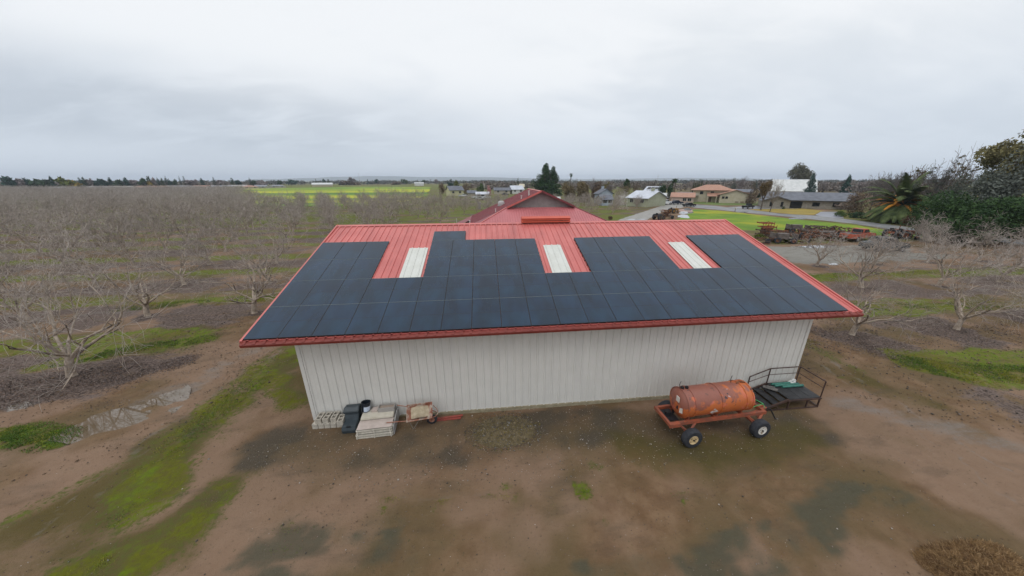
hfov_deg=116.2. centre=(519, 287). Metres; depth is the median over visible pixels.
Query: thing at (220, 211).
bare orchard tree
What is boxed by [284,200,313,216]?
bare orchard tree
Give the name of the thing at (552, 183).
conifer
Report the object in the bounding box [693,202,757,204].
lawn
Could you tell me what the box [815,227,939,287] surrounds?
bare orchard tree
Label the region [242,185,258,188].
house
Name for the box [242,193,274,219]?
bare orchard tree
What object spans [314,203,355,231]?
bare orchard tree
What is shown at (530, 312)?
metal barn
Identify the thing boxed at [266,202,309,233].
bare orchard tree
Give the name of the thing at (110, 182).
horizon tree
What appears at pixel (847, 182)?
conifer
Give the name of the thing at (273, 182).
distant woods
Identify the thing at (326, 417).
cinder block
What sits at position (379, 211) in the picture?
bare orchard tree
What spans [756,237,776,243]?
rusty machinery
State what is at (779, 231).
rusty machinery
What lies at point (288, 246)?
bare orchard tree
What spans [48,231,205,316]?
bare orchard tree
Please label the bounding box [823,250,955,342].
bare orchard tree
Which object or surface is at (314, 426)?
cinder block
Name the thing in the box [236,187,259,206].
bare orchard tree
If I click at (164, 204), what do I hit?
bare orchard tree
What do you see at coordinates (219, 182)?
horizon tree
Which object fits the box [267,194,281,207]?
bare orchard tree
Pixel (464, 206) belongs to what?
bare orchard tree
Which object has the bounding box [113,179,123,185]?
horizon tree
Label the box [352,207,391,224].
bare orchard tree
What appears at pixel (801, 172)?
eucalyptus tree
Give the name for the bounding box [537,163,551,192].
conifer
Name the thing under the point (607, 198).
house
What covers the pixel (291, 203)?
bare orchard tree
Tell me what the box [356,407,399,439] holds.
crate stack
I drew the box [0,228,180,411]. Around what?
bare orchard tree
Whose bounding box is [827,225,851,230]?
rusty machinery
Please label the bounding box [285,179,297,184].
horizon tree
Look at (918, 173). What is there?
bare tree
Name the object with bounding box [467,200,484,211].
bare orchard tree
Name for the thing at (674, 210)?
rusty machinery
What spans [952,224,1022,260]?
bare orchard tree
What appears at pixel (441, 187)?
bare tree
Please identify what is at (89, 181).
horizon tree
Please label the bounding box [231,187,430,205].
mustard field
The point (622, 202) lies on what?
blossom tree
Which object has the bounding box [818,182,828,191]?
bare tree
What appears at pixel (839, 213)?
shrub
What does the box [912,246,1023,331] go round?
bare orchard tree
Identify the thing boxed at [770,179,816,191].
white barn
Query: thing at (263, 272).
bare orchard tree
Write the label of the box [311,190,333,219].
bare orchard tree
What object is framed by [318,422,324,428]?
cinder block
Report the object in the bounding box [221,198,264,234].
bare orchard tree
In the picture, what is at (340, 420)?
cinder block
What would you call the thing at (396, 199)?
bare orchard tree
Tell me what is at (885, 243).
bare orchard tree
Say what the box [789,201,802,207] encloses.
door
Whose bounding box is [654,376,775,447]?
tank trailer
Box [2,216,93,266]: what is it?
bare orchard tree
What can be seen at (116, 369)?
leaf litter
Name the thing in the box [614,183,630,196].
leafless tree
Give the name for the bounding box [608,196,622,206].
bare orchard tree
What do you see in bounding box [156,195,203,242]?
bare orchard tree
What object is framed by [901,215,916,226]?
shrub
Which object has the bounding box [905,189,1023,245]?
hedge bush
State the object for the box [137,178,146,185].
horizon tree
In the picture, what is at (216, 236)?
bare orchard tree
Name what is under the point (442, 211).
bare orchard tree
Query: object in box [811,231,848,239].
rusty machinery
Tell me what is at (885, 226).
road
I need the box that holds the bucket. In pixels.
[361,400,370,412]
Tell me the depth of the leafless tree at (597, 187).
147.77 m
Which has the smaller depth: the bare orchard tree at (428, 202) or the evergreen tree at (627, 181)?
the bare orchard tree at (428, 202)
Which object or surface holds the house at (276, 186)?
on the ground at (166, 526)
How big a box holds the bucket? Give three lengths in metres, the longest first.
0.370 x 0.344 x 0.344 m
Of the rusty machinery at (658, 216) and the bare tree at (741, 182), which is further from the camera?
the bare tree at (741, 182)
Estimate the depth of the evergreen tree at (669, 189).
153.11 m
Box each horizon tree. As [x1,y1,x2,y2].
[0,176,16,187]
[15,178,24,186]
[20,178,30,189]
[28,178,55,190]
[48,176,57,186]
[53,176,75,186]
[67,180,82,186]
[85,178,93,185]
[92,178,108,185]
[107,177,113,185]
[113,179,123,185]
[121,177,130,185]
[128,180,136,185]
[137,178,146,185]
[184,180,192,185]
[214,180,225,184]
[257,180,267,184]
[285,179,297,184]
[338,180,360,184]
[390,181,401,184]
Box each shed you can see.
[311,183,332,186]
[414,182,423,185]
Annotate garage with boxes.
[467,190,476,195]
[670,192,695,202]
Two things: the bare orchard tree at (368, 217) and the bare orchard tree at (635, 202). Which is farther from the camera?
the bare orchard tree at (635, 202)
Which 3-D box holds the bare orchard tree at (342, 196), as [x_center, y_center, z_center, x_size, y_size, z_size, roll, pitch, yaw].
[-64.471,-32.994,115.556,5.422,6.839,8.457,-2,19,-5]
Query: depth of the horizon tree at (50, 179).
309.07 m
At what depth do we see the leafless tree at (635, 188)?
161.14 m
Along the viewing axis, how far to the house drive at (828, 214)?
86.81 m
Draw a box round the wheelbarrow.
[386,402,437,427]
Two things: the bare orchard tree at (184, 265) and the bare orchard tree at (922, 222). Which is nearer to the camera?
the bare orchard tree at (184, 265)
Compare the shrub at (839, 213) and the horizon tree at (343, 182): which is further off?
the horizon tree at (343, 182)
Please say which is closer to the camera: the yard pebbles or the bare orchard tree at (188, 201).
the yard pebbles
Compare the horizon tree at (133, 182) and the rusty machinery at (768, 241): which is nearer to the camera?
the rusty machinery at (768, 241)
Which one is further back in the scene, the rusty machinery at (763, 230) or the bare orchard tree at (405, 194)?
the bare orchard tree at (405, 194)
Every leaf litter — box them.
[0,353,199,410]
[3,411,977,575]
[59,302,295,409]
[806,312,1023,358]
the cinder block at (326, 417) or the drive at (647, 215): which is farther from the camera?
the drive at (647, 215)
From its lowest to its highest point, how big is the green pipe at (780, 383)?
0.116 m
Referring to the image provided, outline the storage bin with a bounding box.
[341,403,361,433]
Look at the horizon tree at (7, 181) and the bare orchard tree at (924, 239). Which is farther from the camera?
the horizon tree at (7, 181)
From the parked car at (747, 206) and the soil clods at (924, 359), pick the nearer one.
the soil clods at (924, 359)
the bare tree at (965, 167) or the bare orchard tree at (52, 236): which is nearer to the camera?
the bare orchard tree at (52, 236)
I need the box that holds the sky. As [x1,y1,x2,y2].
[0,0,1023,180]
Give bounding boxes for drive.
[618,203,685,220]
[816,212,842,217]
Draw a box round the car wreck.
[858,236,910,251]
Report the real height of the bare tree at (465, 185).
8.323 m
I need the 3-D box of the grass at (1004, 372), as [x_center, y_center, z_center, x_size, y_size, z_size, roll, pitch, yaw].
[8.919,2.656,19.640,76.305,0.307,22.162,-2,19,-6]
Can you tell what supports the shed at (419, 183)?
on the ground at (166, 526)
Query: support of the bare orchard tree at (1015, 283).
on the ground at (166, 526)
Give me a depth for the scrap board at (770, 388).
13.65 m
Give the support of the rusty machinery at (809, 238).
on the ground at (166, 526)
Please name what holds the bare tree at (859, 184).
on the ground at (166, 526)
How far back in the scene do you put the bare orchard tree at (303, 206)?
74.91 m
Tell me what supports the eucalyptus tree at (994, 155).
on the ground at (166, 526)
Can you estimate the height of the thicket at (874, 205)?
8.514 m
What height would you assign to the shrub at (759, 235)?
0.990 m
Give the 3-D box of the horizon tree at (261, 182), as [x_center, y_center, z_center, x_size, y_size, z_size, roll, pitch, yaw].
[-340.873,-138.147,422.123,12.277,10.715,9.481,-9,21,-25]
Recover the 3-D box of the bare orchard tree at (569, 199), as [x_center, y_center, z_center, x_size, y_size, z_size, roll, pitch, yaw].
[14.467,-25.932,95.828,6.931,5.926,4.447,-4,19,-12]
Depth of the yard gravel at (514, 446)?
11.17 m
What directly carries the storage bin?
on the ground at (166, 526)
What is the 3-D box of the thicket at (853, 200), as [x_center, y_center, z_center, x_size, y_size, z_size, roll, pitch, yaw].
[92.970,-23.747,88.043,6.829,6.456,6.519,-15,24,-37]
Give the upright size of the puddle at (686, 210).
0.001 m
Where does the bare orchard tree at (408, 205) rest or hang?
on the ground at (166, 526)
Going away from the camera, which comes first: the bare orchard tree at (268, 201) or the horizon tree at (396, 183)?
the bare orchard tree at (268, 201)
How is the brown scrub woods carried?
on the ground at (166, 526)
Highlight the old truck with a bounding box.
[839,228,875,241]
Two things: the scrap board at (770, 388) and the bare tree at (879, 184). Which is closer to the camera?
the scrap board at (770, 388)
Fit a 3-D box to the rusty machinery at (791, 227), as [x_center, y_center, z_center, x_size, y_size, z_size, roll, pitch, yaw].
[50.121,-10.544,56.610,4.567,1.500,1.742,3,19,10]
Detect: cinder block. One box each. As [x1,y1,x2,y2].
[312,421,318,428]
[315,412,325,423]
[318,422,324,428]
[322,412,332,422]
[324,421,330,427]
[330,411,340,422]
[330,422,336,427]
[337,414,344,425]
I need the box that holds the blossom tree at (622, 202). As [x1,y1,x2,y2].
[617,191,628,209]
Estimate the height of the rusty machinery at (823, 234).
1.326 m
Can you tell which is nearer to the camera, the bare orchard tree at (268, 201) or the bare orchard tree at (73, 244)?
the bare orchard tree at (73, 244)
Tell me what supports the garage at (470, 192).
on the ground at (166, 526)
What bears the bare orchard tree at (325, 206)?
on the ground at (166, 526)
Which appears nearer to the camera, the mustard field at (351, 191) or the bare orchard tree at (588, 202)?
the bare orchard tree at (588, 202)
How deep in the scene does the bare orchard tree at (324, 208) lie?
68.16 m
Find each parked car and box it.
[671,200,683,204]
[682,202,695,206]
[742,204,754,208]
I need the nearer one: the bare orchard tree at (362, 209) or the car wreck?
the car wreck
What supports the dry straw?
on the ground at (166, 526)
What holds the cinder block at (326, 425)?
on the ground at (166, 526)
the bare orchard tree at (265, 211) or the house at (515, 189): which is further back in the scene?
the house at (515, 189)
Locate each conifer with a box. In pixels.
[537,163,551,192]
[545,167,562,195]
[838,174,851,192]
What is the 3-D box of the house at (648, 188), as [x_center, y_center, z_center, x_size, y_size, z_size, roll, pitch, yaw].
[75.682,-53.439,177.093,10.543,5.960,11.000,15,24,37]
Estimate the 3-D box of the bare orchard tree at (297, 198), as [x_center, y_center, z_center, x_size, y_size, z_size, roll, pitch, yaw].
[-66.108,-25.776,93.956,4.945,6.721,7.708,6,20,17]
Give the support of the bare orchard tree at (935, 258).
on the ground at (166, 526)
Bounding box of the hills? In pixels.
[248,176,759,180]
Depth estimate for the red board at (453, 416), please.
12.59 m
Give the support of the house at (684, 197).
on the ground at (166, 526)
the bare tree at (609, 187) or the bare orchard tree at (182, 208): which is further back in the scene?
the bare tree at (609, 187)
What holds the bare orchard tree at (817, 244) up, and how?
on the ground at (166, 526)
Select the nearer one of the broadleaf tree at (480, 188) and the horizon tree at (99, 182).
the broadleaf tree at (480, 188)
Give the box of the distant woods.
[0,178,979,184]
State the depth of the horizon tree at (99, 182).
330.94 m
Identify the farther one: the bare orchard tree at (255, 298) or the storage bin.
the bare orchard tree at (255, 298)
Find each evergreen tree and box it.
[531,174,540,189]
[623,179,629,189]
[657,185,666,192]
[667,183,673,198]
[804,173,817,191]
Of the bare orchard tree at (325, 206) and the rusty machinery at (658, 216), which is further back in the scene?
the rusty machinery at (658, 216)
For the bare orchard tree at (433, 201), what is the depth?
105.29 m
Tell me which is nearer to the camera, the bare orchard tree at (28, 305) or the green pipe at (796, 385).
the green pipe at (796, 385)
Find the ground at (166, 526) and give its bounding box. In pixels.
[0,180,1023,575]
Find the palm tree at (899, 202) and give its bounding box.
[855,171,937,225]
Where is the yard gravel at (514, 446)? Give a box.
[242,400,809,487]
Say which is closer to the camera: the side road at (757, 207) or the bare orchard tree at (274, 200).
the bare orchard tree at (274, 200)
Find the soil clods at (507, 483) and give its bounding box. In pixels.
[2,400,1009,574]
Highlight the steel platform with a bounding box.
[747,366,826,410]
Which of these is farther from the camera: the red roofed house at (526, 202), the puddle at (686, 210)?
the puddle at (686, 210)
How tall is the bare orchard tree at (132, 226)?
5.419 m
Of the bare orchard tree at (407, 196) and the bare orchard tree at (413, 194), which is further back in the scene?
the bare orchard tree at (413, 194)
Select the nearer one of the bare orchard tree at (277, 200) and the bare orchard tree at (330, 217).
the bare orchard tree at (330, 217)
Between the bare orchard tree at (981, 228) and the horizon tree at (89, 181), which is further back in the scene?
the horizon tree at (89, 181)
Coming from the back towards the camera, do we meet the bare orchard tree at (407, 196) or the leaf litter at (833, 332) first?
the bare orchard tree at (407, 196)
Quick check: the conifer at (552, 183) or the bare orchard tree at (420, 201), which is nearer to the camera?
the bare orchard tree at (420, 201)
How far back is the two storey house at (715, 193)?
134.36 m
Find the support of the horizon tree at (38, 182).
on the ground at (166, 526)
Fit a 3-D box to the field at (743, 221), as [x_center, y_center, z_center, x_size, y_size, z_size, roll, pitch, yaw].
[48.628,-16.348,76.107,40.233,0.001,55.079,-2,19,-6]
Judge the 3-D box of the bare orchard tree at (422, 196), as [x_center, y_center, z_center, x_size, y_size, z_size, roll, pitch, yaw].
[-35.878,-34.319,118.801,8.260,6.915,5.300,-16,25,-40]
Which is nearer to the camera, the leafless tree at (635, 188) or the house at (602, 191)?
the house at (602, 191)
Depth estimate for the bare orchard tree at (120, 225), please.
32.60 m
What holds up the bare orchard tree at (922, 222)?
on the ground at (166, 526)
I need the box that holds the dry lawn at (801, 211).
[749,209,821,214]
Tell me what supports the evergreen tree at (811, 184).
on the ground at (166, 526)
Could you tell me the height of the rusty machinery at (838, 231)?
1.359 m
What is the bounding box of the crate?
[371,407,377,412]
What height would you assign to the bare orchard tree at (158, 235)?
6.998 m
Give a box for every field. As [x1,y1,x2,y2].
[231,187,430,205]
[676,209,932,237]
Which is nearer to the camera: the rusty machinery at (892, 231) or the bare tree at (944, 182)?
the rusty machinery at (892, 231)
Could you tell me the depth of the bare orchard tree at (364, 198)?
109.43 m
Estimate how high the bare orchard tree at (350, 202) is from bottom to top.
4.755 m
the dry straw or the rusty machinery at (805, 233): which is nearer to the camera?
the dry straw
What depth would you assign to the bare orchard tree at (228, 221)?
47.21 m
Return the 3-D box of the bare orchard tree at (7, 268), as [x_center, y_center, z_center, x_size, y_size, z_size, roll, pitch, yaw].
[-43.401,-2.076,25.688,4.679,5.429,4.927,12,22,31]
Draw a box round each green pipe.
[770,381,792,384]
[774,383,798,386]
[781,384,803,387]
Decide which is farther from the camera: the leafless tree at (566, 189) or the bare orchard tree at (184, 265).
the leafless tree at (566, 189)
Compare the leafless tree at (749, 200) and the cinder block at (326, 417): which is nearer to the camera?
the cinder block at (326, 417)
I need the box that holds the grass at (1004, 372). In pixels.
[0,270,1023,575]
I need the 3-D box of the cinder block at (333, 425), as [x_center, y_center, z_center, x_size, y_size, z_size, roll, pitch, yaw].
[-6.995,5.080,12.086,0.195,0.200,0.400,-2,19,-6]
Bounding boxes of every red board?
[436,417,460,421]
[437,414,462,419]
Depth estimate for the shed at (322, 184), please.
518.49 m
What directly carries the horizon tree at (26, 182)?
on the ground at (166, 526)
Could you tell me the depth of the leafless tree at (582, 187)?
134.56 m
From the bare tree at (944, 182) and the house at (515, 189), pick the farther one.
the house at (515, 189)
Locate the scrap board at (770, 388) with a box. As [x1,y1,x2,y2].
[763,385,777,390]
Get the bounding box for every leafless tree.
[561,181,575,201]
[576,180,590,202]
[591,180,601,198]
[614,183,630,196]
[632,182,640,190]
[745,183,759,203]
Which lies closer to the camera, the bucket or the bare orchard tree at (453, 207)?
the bucket
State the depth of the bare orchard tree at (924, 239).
35.79 m
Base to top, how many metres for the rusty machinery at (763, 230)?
2.460 m
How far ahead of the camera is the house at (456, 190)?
189.48 m
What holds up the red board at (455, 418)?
on the ground at (166, 526)
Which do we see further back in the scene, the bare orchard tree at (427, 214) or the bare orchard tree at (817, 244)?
the bare orchard tree at (427, 214)
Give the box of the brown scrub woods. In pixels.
[0,180,929,193]
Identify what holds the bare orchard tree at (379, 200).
on the ground at (166, 526)
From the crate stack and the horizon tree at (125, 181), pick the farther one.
the horizon tree at (125, 181)
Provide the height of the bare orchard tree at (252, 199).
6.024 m
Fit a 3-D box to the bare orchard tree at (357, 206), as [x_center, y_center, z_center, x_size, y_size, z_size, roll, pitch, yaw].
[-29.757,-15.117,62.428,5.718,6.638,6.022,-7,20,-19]
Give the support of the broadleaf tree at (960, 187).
on the ground at (166, 526)
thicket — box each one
[839,190,871,213]
[867,184,894,209]
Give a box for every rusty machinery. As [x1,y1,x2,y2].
[652,211,664,219]
[661,209,671,216]
[667,206,678,213]
[755,221,776,235]
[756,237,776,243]
[765,229,788,239]
[769,232,802,243]
[782,231,802,238]
[784,224,809,231]
[797,234,818,242]
[799,231,818,238]
[802,225,826,231]
[807,229,833,240]
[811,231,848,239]
[819,229,844,238]
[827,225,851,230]
[882,225,904,237]
[891,226,920,239]
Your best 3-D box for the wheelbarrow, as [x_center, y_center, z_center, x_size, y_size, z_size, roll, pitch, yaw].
[-4.046,4.856,12.079,1.864,0.871,0.731,-3,19,-8]
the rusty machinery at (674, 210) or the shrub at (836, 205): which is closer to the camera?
the rusty machinery at (674, 210)
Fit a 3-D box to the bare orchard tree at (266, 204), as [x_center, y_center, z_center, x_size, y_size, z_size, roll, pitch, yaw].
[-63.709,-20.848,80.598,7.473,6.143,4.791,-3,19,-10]
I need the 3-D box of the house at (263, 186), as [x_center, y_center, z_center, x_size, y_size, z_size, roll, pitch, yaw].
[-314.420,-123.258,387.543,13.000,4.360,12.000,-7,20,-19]
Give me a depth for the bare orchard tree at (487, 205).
85.94 m
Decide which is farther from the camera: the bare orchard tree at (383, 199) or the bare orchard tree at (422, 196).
the bare orchard tree at (422, 196)
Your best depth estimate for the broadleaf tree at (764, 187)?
98.30 m
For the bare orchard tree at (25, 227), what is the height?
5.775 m
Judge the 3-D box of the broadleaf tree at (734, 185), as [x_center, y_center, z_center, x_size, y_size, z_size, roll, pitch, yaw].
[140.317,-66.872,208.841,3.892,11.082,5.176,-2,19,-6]
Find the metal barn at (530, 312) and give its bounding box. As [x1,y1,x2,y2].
[239,216,863,419]
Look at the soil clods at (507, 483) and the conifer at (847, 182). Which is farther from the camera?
the conifer at (847, 182)
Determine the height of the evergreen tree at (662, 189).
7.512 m
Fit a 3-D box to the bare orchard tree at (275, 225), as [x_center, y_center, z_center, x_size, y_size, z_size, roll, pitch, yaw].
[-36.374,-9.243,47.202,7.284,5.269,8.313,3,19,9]
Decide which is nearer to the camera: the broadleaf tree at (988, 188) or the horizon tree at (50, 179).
the broadleaf tree at (988, 188)
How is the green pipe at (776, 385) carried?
on the steel platform
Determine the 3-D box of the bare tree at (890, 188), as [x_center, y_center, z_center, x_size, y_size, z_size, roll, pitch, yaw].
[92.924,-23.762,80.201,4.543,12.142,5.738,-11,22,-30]
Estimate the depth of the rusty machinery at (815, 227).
55.08 m
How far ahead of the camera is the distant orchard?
146.98 m
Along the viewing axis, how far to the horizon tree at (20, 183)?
294.64 m
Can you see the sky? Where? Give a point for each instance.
(241, 90)
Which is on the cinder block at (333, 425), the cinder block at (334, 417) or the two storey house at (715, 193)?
the cinder block at (334, 417)
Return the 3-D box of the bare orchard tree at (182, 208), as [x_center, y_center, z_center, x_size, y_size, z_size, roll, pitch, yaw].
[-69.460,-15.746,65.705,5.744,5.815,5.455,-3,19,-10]
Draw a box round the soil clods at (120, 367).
[0,312,296,480]
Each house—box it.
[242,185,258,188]
[254,185,268,187]
[269,185,285,187]
[445,186,463,195]
[457,188,606,222]
[493,187,510,193]
[509,185,524,193]
[593,186,613,202]
[596,195,613,205]
[625,188,667,206]
[643,186,661,190]
[691,185,756,202]
[756,192,860,209]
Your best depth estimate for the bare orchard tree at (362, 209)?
69.67 m
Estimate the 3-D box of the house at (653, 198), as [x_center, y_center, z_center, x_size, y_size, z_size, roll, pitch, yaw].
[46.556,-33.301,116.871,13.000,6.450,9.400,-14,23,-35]
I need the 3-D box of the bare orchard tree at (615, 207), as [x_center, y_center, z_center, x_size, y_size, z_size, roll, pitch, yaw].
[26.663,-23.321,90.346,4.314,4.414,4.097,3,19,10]
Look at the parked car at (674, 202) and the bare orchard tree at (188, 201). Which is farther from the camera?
the parked car at (674, 202)
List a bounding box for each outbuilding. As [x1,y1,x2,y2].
[475,192,488,195]
[735,189,753,193]
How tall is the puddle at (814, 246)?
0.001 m
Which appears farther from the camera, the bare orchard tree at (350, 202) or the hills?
the hills
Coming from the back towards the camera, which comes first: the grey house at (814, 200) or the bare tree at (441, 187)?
the bare tree at (441, 187)
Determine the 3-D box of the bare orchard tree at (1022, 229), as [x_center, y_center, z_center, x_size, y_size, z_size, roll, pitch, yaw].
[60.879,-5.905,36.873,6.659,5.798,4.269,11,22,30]
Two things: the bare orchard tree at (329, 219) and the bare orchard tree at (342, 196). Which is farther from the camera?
the bare orchard tree at (342, 196)
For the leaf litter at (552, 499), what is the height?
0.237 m
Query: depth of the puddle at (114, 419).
12.48 m
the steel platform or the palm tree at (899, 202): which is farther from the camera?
the palm tree at (899, 202)
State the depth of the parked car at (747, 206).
104.61 m
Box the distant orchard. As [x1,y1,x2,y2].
[0,184,669,216]
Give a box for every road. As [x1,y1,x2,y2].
[688,205,1023,244]
[731,206,792,208]
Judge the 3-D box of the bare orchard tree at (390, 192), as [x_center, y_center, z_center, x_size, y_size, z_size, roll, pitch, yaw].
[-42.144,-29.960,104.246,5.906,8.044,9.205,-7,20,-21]
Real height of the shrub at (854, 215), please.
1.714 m
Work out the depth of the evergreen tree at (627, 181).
171.34 m
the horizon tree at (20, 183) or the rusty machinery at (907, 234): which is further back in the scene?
the horizon tree at (20, 183)
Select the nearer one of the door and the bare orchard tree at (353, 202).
the bare orchard tree at (353, 202)
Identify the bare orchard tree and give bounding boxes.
[0,208,72,255]
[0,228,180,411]
[0,239,102,323]
[0,244,38,291]
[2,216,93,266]
[12,214,164,286]
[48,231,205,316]
[51,201,135,254]
[79,202,194,267]
[101,209,149,243]
[106,224,220,284]
[123,201,182,255]
[145,191,192,229]
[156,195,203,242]
[163,218,305,313]
[164,214,244,264]
[168,198,201,224]
[171,229,291,285]
[174,196,197,211]
[194,213,247,251]
[205,201,236,224]
[208,204,253,241]
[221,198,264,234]
[233,192,262,210]
[233,201,270,228]
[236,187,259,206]
[236,202,271,222]
[236,216,321,263]
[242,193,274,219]
[251,194,281,215]
[254,209,312,240]
[266,193,286,209]
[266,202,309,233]
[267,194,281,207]
[271,203,308,227]
[279,195,301,223]
[279,199,313,217]
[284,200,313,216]
[288,190,307,209]
[309,195,344,218]
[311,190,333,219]
[311,196,354,224]
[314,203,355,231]
[317,209,343,230]
[331,187,349,203]
[339,195,359,208]
[341,197,362,215]
[344,200,382,221]
[346,194,401,224]
[347,197,368,218]
[352,190,370,206]
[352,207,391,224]
[353,195,377,222]
[363,196,388,212]
[370,189,392,212]
[377,188,398,218]
[383,185,397,205]
[384,196,404,221]
[388,191,410,210]
[392,187,409,212]
[398,187,414,206]
[401,197,416,214]
[404,193,421,208]
[408,187,424,203]
[409,204,423,217]
[413,197,427,205]
[415,188,431,203]
[416,205,433,221]
[423,194,436,209]
[424,194,450,222]
[429,193,438,206]
[447,196,458,211]
[452,198,471,214]
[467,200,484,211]
[479,197,494,209]
[566,194,575,204]
[581,196,597,212]
[606,200,621,212]
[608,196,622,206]
[633,195,643,208]
[786,229,859,265]
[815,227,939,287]
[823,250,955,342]
[853,225,913,264]
[892,218,970,262]
[892,233,1023,286]
[907,209,957,246]
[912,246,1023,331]
[952,210,1006,246]
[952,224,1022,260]
[970,232,1023,282]
[973,252,1023,304]
[1001,227,1023,257]
[1006,221,1023,245]
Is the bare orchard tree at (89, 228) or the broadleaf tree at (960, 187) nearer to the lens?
the bare orchard tree at (89, 228)
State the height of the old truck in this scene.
1.868 m
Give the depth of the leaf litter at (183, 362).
15.93 m
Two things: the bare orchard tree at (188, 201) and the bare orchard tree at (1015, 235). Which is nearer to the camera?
the bare orchard tree at (1015, 235)
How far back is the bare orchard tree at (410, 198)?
104.39 m
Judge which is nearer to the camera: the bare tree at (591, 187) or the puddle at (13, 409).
the puddle at (13, 409)
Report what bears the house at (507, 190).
on the ground at (166, 526)
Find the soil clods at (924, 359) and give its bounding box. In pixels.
[800,303,1023,433]
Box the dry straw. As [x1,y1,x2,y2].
[910,536,1023,575]
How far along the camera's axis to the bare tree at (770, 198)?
92.44 m
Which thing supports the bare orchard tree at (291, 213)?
on the ground at (166, 526)
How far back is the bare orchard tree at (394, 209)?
70.12 m
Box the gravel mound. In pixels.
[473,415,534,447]
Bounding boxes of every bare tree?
[438,182,444,194]
[462,181,474,193]
[589,180,596,190]
[606,182,615,191]
[735,176,748,188]
[762,179,785,211]
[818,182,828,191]
[854,181,867,192]
[860,173,893,209]
[875,169,907,205]
[892,163,935,194]
[912,151,963,212]
[940,143,978,194]
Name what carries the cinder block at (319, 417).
on the cinder block at (320, 426)
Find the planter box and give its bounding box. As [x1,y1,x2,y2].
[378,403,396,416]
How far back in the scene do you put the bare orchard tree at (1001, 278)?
28.77 m
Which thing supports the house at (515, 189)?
on the ground at (166, 526)
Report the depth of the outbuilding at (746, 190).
167.90 m
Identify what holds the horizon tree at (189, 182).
on the ground at (166, 526)
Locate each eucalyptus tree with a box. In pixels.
[787,162,816,178]
[973,129,1023,196]
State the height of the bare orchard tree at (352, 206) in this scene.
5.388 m
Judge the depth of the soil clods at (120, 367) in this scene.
15.44 m
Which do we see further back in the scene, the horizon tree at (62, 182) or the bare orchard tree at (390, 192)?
the horizon tree at (62, 182)
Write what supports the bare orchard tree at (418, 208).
on the ground at (166, 526)
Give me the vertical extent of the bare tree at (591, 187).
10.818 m
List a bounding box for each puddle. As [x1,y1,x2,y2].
[7,401,33,411]
[50,385,190,443]
[678,214,689,217]
[679,208,693,212]
[797,245,831,247]
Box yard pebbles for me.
[21,410,935,565]
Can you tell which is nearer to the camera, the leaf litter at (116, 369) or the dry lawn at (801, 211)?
the leaf litter at (116, 369)
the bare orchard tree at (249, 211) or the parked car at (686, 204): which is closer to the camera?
the bare orchard tree at (249, 211)
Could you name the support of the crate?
on the crate stack
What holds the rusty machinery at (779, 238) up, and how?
on the ground at (166, 526)
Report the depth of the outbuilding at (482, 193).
170.31 m
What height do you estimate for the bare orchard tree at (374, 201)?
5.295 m
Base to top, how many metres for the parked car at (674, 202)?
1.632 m
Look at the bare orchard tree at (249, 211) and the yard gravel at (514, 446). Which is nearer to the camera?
the yard gravel at (514, 446)
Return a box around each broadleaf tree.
[476,183,483,191]
[730,178,736,188]
[760,181,772,209]
[939,169,979,203]
[955,145,1023,238]
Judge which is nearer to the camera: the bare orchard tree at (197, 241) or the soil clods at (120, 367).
the soil clods at (120, 367)
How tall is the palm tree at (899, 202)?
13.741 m
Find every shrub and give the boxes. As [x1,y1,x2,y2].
[754,234,764,238]
[833,211,847,216]
[834,202,856,209]
[848,211,866,218]
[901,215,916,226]
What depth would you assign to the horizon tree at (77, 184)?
319.17 m
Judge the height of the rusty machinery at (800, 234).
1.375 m
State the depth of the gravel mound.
11.81 m
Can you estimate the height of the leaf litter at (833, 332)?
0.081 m
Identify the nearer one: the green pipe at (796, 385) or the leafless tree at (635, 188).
the green pipe at (796, 385)

